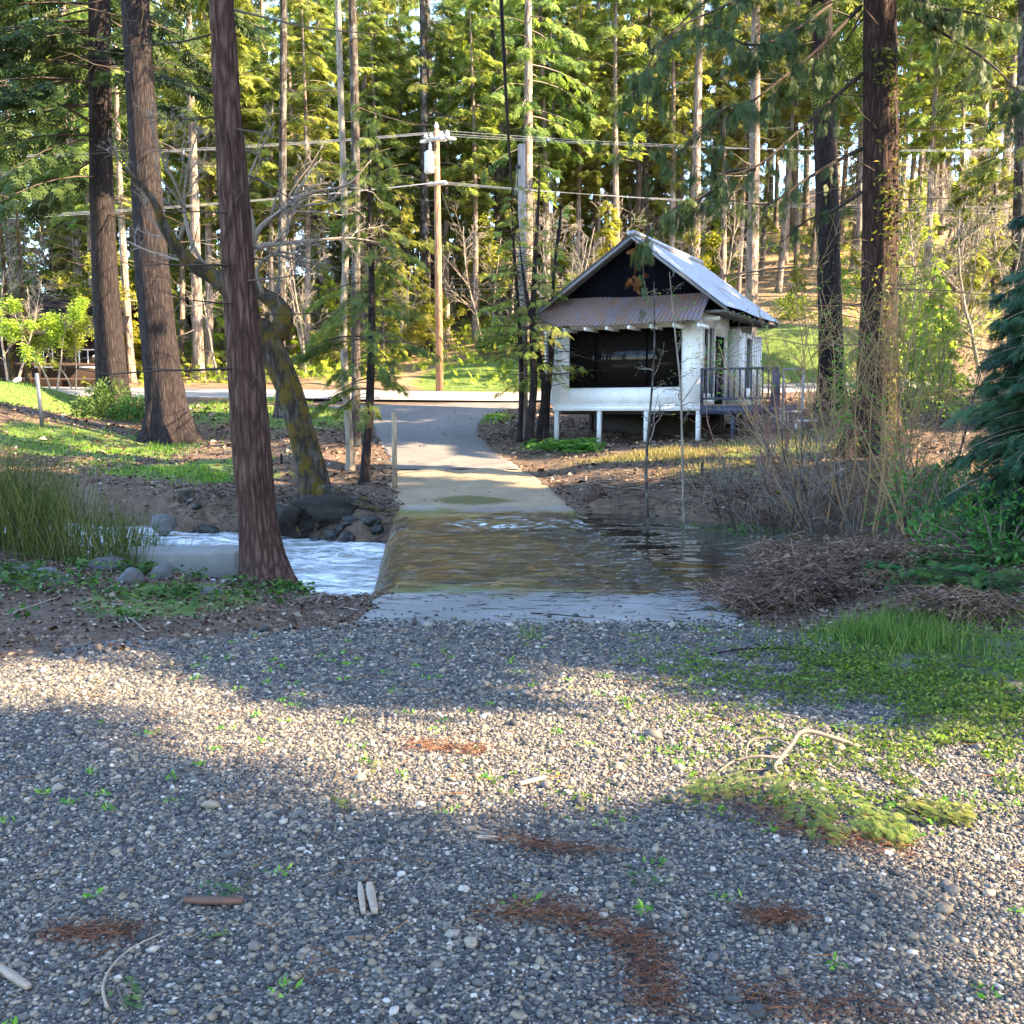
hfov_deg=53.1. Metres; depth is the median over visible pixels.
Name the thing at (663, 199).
overhead wire
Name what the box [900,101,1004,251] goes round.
bare tree
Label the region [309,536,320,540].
boulder
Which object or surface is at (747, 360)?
side window
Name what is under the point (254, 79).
cedar tree
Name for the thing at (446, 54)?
fir tree
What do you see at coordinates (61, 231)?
cedar tree
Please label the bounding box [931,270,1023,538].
young cedar
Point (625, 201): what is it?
leafy tree
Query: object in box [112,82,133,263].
cedar tree
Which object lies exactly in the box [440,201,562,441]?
hazel tree
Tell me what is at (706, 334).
door
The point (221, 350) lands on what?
young conifer
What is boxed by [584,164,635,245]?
bare tree
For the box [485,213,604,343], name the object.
bare tree
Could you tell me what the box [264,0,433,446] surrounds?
fir tree
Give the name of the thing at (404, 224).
young conifer
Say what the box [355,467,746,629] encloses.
ford
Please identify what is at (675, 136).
cedar tree
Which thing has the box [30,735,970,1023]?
needle drift
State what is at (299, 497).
root tangle
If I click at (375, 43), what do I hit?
fir tree
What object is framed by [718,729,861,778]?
fallen branch
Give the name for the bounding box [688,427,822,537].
bare shrub
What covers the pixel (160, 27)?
pine tree
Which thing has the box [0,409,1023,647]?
twig litter
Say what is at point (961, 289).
bare tree
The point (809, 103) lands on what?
cedar tree
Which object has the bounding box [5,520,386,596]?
plunge pool water
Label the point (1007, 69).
pine tree
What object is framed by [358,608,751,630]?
apron gravel
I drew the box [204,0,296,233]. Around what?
fir tree
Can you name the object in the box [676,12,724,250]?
cedar tree
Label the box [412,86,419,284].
cedar tree
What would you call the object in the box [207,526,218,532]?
boulder
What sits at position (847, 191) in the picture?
young conifer
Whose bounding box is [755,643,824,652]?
twig
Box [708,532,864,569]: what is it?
dead fern
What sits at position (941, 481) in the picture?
bush
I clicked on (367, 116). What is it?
fir tree
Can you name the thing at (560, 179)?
pine tree
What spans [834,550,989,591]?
fern
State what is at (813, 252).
cedar tree
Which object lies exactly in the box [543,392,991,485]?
slope grass
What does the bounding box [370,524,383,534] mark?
boulder
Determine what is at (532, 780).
wood chip
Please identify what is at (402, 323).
bare tree
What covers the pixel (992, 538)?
bramble
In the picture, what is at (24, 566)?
stone
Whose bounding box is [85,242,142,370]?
young conifer
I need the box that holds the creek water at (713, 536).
[567,512,953,590]
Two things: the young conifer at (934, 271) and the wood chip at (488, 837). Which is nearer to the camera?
the wood chip at (488, 837)
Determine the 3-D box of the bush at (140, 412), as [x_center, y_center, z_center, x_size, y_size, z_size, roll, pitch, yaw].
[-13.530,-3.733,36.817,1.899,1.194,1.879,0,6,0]
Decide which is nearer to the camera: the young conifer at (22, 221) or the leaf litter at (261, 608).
the leaf litter at (261, 608)
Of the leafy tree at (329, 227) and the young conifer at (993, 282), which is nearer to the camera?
the young conifer at (993, 282)
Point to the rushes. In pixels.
(28, 528)
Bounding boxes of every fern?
[509,437,606,452]
[519,435,583,447]
[658,571,868,618]
[677,570,761,594]
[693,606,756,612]
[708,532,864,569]
[715,547,953,608]
[774,529,994,577]
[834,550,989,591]
[859,580,1023,630]
[867,560,1023,602]
[931,532,1023,567]
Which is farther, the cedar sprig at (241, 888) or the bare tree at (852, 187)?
the bare tree at (852, 187)
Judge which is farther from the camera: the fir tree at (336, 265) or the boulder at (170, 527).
the fir tree at (336, 265)
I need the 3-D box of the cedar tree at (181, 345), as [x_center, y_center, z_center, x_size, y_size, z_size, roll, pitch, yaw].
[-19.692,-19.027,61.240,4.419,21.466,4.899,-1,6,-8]
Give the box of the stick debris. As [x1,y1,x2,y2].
[567,455,860,535]
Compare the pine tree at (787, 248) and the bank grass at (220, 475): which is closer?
the bank grass at (220, 475)
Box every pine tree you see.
[0,0,263,418]
[5,1,85,297]
[7,0,123,297]
[37,0,266,445]
[150,0,189,292]
[153,0,259,379]
[160,12,215,323]
[174,11,215,308]
[209,0,328,418]
[234,0,303,277]
[249,0,295,283]
[295,0,349,265]
[322,0,408,333]
[384,0,419,208]
[434,0,480,277]
[443,6,510,284]
[454,0,555,311]
[532,9,583,244]
[638,0,741,257]
[702,0,832,340]
[767,0,835,263]
[801,9,839,226]
[834,7,859,190]
[901,19,928,182]
[932,0,1017,288]
[968,1,1017,289]
[993,5,1010,171]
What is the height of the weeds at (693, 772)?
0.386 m
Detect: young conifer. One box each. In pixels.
[0,164,52,298]
[15,203,72,299]
[63,167,130,282]
[64,243,88,299]
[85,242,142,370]
[128,246,184,360]
[165,169,222,327]
[187,239,225,370]
[254,188,304,324]
[265,183,320,303]
[288,241,340,362]
[313,280,350,370]
[327,177,376,298]
[360,264,412,369]
[376,187,443,357]
[412,142,472,301]
[451,159,515,317]
[512,162,542,274]
[536,188,583,305]
[542,145,612,278]
[588,199,621,264]
[620,162,669,238]
[634,125,709,253]
[700,208,727,271]
[706,135,742,230]
[786,247,811,303]
[844,134,857,237]
[858,235,927,377]
[897,256,959,392]
[899,170,940,277]
[911,275,972,402]
[916,164,998,338]
[947,139,1013,319]
[985,121,1014,269]
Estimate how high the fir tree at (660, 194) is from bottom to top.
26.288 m
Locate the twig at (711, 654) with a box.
[710,645,805,655]
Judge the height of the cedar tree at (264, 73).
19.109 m
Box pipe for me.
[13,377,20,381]
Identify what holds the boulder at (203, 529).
on the ground at (686, 570)
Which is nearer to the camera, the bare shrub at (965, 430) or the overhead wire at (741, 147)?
the bare shrub at (965, 430)
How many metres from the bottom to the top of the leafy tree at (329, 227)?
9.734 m
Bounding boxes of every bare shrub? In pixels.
[664,248,906,529]
[673,395,813,495]
[676,447,754,518]
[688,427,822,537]
[692,487,829,529]
[716,339,887,497]
[720,214,1023,530]
[740,402,875,540]
[780,410,975,538]
[805,250,999,525]
[826,373,960,537]
[844,302,1006,521]
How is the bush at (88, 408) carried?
on the ground at (686, 570)
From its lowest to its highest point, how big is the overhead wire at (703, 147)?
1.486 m
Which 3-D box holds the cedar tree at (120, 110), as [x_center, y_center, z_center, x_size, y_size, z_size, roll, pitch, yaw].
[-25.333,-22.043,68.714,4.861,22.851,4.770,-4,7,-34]
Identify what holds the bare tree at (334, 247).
on the ground at (686, 570)
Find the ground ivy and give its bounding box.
[0,556,315,621]
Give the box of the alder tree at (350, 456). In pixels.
[300,0,414,471]
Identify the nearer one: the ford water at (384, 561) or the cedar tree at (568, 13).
the ford water at (384, 561)
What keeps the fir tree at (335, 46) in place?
on the ground at (686, 570)
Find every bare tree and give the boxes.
[0,165,47,298]
[0,177,86,299]
[0,190,62,299]
[0,221,69,298]
[0,255,62,382]
[180,240,268,382]
[201,234,266,347]
[255,215,337,374]
[264,197,350,312]
[335,223,413,353]
[348,243,425,370]
[410,146,466,307]
[415,209,470,327]
[428,200,511,348]
[469,185,573,337]
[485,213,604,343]
[491,195,604,299]
[548,165,634,231]
[567,189,648,280]
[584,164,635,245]
[606,165,717,253]
[673,164,781,282]
[813,105,899,224]
[843,206,991,380]
[899,142,1003,307]
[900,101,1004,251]
[905,194,1005,374]
[908,172,1023,376]
[930,128,1013,310]
[934,124,1013,287]
[954,180,1012,296]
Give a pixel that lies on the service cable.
(501, 5)
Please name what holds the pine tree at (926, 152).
on the ground at (686, 570)
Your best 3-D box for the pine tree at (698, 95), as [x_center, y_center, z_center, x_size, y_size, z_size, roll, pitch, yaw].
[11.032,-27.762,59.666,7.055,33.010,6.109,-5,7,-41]
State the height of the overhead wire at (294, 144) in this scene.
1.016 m
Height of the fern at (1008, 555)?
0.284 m
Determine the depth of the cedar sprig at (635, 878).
3.47 m
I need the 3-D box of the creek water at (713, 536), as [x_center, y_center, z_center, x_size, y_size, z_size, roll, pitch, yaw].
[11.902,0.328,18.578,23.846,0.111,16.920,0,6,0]
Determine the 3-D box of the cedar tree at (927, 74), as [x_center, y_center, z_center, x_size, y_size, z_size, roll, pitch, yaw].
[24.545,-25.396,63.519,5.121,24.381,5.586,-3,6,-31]
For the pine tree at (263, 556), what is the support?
on the ground at (686, 570)
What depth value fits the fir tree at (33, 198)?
95.38 m
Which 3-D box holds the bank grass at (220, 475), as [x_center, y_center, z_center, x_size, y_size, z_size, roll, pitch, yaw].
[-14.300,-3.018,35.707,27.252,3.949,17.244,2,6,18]
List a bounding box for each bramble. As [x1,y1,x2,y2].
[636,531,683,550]
[644,521,730,559]
[688,521,768,561]
[861,459,1023,533]
[900,480,1023,572]
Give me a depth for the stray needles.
4.46 m
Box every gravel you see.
[0,619,1023,1023]
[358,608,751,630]
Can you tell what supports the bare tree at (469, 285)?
on the ground at (686, 570)
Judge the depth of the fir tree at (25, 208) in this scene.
91.37 m
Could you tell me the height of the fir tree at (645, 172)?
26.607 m
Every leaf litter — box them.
[0,387,1018,532]
[0,524,1023,657]
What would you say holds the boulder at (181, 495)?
on the ground at (686, 570)
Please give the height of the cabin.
6.439 m
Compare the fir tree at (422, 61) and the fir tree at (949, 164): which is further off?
the fir tree at (949, 164)
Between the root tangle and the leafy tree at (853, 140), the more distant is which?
the leafy tree at (853, 140)
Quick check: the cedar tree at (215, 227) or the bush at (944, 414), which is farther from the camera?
the cedar tree at (215, 227)
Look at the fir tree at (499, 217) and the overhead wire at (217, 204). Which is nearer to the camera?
the overhead wire at (217, 204)
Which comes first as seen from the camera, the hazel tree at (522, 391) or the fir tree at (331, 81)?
the hazel tree at (522, 391)
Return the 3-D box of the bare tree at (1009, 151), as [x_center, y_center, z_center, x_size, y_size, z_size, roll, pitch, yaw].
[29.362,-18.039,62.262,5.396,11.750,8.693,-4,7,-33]
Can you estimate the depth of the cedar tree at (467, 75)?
77.01 m
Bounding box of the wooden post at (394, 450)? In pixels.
[391,413,396,488]
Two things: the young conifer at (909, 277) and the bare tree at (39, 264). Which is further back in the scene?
the bare tree at (39, 264)
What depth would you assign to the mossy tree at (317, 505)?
23.25 m
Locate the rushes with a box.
[0,439,210,568]
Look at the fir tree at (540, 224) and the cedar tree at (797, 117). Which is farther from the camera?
the fir tree at (540, 224)
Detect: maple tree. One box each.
[0,192,89,380]
[0,195,87,383]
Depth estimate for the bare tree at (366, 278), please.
61.64 m
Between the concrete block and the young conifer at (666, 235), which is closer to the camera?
the concrete block
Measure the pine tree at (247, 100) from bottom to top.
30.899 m
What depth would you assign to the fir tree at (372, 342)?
25.11 m
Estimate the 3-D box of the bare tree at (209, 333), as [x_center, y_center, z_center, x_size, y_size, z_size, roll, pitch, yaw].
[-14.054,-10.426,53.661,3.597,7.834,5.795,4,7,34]
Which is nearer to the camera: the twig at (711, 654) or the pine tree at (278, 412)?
the twig at (711, 654)
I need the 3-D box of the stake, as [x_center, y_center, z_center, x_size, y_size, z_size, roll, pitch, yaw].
[-6.303,-1.315,28.004,0.070,0.590,0.070,0,6,0]
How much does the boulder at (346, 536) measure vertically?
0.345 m
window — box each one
[34,348,53,367]
[78,349,94,367]
[569,327,681,387]
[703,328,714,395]
[745,338,752,387]
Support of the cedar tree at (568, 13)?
on the ground at (686, 570)
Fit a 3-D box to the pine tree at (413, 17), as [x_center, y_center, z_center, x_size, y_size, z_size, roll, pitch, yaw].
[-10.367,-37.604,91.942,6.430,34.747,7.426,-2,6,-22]
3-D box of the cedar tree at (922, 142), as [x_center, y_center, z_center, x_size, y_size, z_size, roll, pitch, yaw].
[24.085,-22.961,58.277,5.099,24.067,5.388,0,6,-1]
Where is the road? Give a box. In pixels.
[44,378,970,400]
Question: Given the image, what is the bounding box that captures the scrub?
[42,172,1010,386]
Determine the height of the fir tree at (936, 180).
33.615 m
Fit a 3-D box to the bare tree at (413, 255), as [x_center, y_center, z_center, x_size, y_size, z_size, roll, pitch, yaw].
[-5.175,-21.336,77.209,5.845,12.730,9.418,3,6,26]
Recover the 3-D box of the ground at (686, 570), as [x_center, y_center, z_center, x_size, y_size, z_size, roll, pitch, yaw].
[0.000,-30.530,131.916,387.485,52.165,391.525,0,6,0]
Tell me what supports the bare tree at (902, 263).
on the ground at (686, 570)
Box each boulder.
[150,514,174,535]
[177,490,199,503]
[186,497,195,504]
[192,503,201,509]
[198,524,211,532]
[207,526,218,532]
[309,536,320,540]
[326,529,339,539]
[335,525,343,531]
[339,530,354,541]
[342,515,358,525]
[361,514,381,526]
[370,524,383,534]
[587,483,605,502]
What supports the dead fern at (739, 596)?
on the ground at (686, 570)
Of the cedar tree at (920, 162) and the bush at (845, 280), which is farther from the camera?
the cedar tree at (920, 162)
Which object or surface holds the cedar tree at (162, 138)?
on the ground at (686, 570)
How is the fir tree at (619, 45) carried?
on the ground at (686, 570)
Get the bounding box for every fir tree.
[0,6,65,297]
[0,62,37,243]
[4,6,114,278]
[4,109,48,243]
[14,20,84,260]
[60,0,129,246]
[112,2,212,273]
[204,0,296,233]
[264,0,350,336]
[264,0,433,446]
[279,1,349,316]
[291,95,443,484]
[313,0,375,285]
[331,9,413,275]
[348,0,417,352]
[360,0,491,353]
[394,0,479,313]
[434,1,468,274]
[442,0,542,324]
[459,0,600,341]
[476,13,541,260]
[500,1,574,286]
[546,0,634,263]
[598,0,691,245]
[604,0,644,239]
[625,5,705,226]
[689,0,761,265]
[702,1,784,283]
[744,0,922,411]
[763,82,785,210]
[897,10,939,206]
[897,14,938,202]
[923,0,1023,368]
[925,105,980,187]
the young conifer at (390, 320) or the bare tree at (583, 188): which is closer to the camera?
the young conifer at (390, 320)
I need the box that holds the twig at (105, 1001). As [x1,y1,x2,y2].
[101,931,164,1008]
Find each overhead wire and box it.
[4,182,435,217]
[12,182,439,218]
[32,183,425,214]
[34,131,440,154]
[41,133,429,155]
[128,135,415,153]
[427,134,1013,149]
[442,263,850,285]
[443,133,994,150]
[446,184,936,206]
[448,183,1011,210]
[448,263,816,289]
[450,182,979,213]
[454,131,988,151]
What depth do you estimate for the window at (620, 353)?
31.10 m
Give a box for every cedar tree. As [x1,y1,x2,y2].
[40,112,85,231]
[41,0,130,291]
[48,143,88,297]
[65,0,165,383]
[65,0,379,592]
[111,41,168,257]
[112,0,188,277]
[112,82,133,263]
[156,0,264,374]
[156,15,216,365]
[157,85,186,224]
[178,0,278,329]
[185,102,219,333]
[199,38,268,233]
[241,29,304,322]
[247,0,337,363]
[249,41,288,282]
[264,0,348,373]
[269,78,304,264]
[275,0,350,343]
[313,2,367,295]
[333,3,414,319]
[338,0,417,353]
[360,0,403,292]
[369,14,433,341]
[393,37,419,303]
[407,0,480,342]
[410,13,463,317]
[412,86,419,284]
[434,6,489,297]
[439,0,517,342]
[467,64,508,303]
[480,26,540,321]
[497,0,587,302]
[499,9,551,225]
[521,0,577,273]
[533,1,595,264]
[546,0,618,276]
[569,0,660,243]
[570,0,609,267]
[570,43,625,248]
[586,0,634,246]
[592,0,1023,458]
[598,0,681,232]
[601,0,656,239]
[619,5,675,232]
[633,0,715,247]
[650,1,717,250]
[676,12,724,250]
[687,2,767,281]
[688,43,737,263]
[714,0,767,263]
[717,18,776,293]
[738,4,807,278]
[760,0,833,292]
[761,22,801,231]
[765,0,813,278]
[771,4,834,242]
[788,0,858,267]
[833,0,902,270]
[833,0,912,292]
[833,2,860,249]
[855,0,951,280]
[897,0,984,292]
[897,7,960,269]
[898,0,953,254]
[921,0,1005,308]
[926,10,972,234]
[946,0,1010,242]
[948,2,1017,285]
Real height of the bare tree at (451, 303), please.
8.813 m
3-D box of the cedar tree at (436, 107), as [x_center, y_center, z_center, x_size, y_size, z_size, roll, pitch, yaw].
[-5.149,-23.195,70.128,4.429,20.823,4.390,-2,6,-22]
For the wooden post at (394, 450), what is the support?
on the ground at (686, 570)
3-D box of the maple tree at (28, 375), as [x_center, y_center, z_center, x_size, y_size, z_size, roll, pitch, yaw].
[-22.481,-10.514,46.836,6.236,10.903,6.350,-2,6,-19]
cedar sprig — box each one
[107,975,145,1010]
[197,922,228,949]
[200,880,242,897]
[231,865,255,895]
[327,789,358,809]
[358,759,383,771]
[620,864,674,888]
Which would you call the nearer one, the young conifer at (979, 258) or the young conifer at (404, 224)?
the young conifer at (979, 258)
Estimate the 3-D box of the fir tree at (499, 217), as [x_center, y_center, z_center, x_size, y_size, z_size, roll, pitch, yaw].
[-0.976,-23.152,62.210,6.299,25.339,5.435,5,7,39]
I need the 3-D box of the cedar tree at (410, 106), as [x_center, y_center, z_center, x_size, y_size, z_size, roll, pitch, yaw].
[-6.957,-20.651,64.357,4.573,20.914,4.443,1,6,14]
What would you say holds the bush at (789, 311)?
on the ground at (686, 570)
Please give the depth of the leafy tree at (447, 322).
57.33 m
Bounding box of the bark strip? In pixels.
[183,895,243,903]
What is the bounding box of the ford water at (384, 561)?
[372,512,681,594]
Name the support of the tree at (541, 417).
on the ground at (686, 570)
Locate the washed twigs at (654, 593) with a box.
[370,589,773,622]
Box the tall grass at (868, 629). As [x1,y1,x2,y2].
[517,586,1023,678]
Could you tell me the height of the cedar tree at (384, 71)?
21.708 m
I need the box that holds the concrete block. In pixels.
[104,545,238,578]
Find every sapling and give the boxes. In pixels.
[635,282,673,555]
[663,270,794,538]
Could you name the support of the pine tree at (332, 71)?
on the ground at (686, 570)
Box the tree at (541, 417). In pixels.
[455,185,601,441]
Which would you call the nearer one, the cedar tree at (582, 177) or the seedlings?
the seedlings
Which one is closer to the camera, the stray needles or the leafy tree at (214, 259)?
the stray needles
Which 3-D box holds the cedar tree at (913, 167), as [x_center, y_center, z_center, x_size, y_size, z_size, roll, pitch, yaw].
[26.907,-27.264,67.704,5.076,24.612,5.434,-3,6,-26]
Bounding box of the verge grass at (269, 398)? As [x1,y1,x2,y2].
[267,394,312,403]
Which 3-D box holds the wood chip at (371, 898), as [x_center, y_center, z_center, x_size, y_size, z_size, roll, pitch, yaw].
[-0.457,1.256,3.337,0.029,0.013,0.206,-1,6,-14]
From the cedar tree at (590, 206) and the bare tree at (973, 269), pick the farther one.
the cedar tree at (590, 206)
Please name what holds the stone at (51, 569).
on the ground at (686, 570)
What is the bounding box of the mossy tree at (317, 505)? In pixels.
[96,91,402,538]
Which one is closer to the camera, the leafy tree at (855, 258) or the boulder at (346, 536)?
the boulder at (346, 536)
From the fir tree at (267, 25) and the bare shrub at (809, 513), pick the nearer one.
the bare shrub at (809, 513)
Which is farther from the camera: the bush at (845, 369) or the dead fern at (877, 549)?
the bush at (845, 369)
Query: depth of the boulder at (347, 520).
21.87 m
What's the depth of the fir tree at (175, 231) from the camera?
70.37 m
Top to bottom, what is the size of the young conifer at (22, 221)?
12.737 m
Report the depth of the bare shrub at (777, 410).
19.84 m
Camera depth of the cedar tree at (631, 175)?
70.22 m
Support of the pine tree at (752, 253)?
on the ground at (686, 570)
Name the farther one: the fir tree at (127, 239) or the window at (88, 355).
the fir tree at (127, 239)
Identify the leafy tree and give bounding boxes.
[0,293,89,389]
[6,244,86,292]
[13,313,93,388]
[47,251,139,349]
[49,279,88,299]
[86,266,137,308]
[129,252,191,325]
[200,231,300,317]
[301,222,360,303]
[318,197,375,264]
[372,210,441,276]
[413,296,466,361]
[442,213,514,327]
[548,268,576,290]
[567,160,656,247]
[635,229,726,268]
[800,99,857,146]
[840,229,861,302]
[850,220,934,294]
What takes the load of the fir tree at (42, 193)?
on the ground at (686, 570)
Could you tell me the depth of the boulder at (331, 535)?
21.73 m
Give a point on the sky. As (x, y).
(416, 25)
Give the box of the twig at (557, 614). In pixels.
[531,612,588,617]
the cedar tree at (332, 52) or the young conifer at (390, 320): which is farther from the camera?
the cedar tree at (332, 52)
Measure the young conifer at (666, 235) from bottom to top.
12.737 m
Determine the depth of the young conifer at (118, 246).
73.46 m
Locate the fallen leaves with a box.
[380,406,621,616]
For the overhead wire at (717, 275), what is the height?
1.369 m
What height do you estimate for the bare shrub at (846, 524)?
2.924 m
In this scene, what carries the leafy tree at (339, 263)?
on the ground at (686, 570)
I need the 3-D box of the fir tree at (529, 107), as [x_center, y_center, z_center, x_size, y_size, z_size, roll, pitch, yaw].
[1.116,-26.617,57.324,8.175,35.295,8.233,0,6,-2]
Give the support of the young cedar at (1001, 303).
on the ground at (686, 570)
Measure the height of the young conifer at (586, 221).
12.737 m
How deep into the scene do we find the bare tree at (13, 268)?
57.75 m
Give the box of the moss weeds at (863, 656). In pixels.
[331,627,1023,858]
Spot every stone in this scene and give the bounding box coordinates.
[15,563,31,572]
[33,567,61,579]
[88,556,127,570]
[117,567,143,584]
[150,562,172,579]
[200,587,222,594]
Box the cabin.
[527,230,815,442]
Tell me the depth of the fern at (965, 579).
9.67 m
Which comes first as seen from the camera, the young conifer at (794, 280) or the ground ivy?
the ground ivy
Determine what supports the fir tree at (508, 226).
on the ground at (686, 570)
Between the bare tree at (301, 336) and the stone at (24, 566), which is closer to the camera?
the stone at (24, 566)
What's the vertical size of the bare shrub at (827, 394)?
5.770 m
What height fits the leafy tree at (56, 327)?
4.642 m
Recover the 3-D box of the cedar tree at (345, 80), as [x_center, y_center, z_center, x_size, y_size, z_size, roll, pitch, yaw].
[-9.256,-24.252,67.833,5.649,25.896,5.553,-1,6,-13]
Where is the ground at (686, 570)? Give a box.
[0,180,1023,1023]
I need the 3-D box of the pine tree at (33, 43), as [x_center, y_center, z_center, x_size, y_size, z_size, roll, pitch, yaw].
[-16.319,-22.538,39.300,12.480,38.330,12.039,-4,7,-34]
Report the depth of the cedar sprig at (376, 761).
4.67 m
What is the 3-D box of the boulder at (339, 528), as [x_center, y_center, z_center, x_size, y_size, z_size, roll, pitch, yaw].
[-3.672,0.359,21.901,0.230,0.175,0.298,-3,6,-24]
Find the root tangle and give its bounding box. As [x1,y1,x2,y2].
[176,486,398,542]
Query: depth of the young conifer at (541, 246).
77.01 m
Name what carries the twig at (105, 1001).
on the gravel at (234, 821)
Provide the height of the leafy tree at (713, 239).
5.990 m
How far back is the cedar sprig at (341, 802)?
4.17 m
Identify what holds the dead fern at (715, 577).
on the ground at (686, 570)
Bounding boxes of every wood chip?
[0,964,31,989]
[358,882,365,914]
[366,881,377,914]
[477,835,499,839]
[519,775,546,784]
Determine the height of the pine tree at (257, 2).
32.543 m
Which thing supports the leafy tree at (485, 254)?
on the ground at (686, 570)
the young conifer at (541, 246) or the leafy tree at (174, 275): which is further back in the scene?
the young conifer at (541, 246)
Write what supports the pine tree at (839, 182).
on the ground at (686, 570)
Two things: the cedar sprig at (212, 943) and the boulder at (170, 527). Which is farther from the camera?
the boulder at (170, 527)
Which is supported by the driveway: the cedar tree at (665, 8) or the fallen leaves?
the fallen leaves
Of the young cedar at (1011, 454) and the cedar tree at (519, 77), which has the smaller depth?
the young cedar at (1011, 454)
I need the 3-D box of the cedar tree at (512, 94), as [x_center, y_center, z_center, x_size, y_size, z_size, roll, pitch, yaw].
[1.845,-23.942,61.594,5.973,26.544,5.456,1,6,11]
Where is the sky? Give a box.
[0,0,1016,293]
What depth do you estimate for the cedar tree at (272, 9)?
59.88 m
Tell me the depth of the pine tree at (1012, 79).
62.67 m
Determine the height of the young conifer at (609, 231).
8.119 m
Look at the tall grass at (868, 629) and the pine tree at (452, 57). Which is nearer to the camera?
the tall grass at (868, 629)
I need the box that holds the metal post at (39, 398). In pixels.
[35,373,43,427]
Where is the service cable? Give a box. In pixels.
[499,0,516,195]
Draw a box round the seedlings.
[0,634,1023,1023]
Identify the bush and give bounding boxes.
[68,376,140,419]
[109,392,144,422]
[475,319,517,353]
[768,292,817,320]
[812,260,859,301]
[825,325,858,415]
[897,290,957,414]
[900,302,981,423]
[919,445,1004,510]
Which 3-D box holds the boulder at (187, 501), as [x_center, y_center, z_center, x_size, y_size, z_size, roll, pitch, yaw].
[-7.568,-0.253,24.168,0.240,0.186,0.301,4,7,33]
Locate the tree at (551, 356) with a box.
[481,205,582,440]
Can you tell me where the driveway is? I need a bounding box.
[320,401,539,468]
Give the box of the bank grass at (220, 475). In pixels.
[0,378,517,506]
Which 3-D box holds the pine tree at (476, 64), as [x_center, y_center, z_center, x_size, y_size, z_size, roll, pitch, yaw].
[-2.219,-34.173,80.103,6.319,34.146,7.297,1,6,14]
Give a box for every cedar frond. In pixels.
[679,759,791,801]
[763,773,847,846]
[827,790,893,824]
[839,804,920,849]
[896,788,977,828]
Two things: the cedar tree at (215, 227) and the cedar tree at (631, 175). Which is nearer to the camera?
the cedar tree at (215, 227)
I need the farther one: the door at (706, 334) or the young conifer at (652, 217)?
the young conifer at (652, 217)
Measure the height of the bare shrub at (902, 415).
6.110 m
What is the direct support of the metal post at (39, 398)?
on the ground at (686, 570)
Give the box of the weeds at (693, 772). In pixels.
[616,599,1023,776]
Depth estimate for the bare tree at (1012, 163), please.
57.51 m
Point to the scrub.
(422, 365)
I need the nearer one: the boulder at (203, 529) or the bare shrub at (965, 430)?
the bare shrub at (965, 430)
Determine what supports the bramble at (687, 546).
on the ground at (686, 570)
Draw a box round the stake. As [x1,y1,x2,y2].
[280,453,282,463]
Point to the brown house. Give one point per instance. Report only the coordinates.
(85, 359)
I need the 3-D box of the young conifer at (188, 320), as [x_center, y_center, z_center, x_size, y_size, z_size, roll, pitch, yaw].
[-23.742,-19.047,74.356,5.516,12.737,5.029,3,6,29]
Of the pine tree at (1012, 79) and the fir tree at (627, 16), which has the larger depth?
the fir tree at (627, 16)
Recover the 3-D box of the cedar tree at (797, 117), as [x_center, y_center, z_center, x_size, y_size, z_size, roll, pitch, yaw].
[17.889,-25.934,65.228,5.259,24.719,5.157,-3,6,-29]
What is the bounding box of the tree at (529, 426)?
[476,146,589,446]
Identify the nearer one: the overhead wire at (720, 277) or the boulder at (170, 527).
the boulder at (170, 527)
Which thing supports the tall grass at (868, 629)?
on the ground at (686, 570)
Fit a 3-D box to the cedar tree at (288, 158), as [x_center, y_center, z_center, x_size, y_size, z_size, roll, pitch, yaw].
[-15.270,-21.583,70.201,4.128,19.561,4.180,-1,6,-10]
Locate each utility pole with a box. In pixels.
[420,122,456,390]
[515,144,527,437]
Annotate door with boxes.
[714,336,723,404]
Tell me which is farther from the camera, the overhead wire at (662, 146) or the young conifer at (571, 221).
the young conifer at (571, 221)
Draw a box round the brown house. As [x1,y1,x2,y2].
[0,298,138,386]
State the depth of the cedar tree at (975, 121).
71.36 m
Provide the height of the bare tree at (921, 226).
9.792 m
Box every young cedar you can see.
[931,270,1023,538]
[959,215,1023,514]
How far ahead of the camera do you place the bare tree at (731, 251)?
58.22 m
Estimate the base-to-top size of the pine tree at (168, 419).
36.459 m
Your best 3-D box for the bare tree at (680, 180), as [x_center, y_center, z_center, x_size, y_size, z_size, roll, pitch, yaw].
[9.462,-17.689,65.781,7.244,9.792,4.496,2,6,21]
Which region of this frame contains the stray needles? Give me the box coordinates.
[0,618,1023,1023]
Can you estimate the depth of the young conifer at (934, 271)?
39.21 m
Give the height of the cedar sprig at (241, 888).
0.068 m
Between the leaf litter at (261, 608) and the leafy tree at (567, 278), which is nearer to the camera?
the leaf litter at (261, 608)
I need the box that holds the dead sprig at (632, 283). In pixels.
[624,238,647,294]
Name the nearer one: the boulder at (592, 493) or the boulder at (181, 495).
the boulder at (592, 493)
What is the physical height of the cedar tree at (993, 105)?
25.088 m
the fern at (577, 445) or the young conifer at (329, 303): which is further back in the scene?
the young conifer at (329, 303)
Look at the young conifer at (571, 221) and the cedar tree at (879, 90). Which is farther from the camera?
the young conifer at (571, 221)
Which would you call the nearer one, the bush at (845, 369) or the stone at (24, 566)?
the stone at (24, 566)
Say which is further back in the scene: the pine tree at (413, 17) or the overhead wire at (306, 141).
the pine tree at (413, 17)
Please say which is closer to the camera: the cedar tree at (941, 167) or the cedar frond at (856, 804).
the cedar frond at (856, 804)
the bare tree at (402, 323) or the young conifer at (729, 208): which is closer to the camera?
the bare tree at (402, 323)

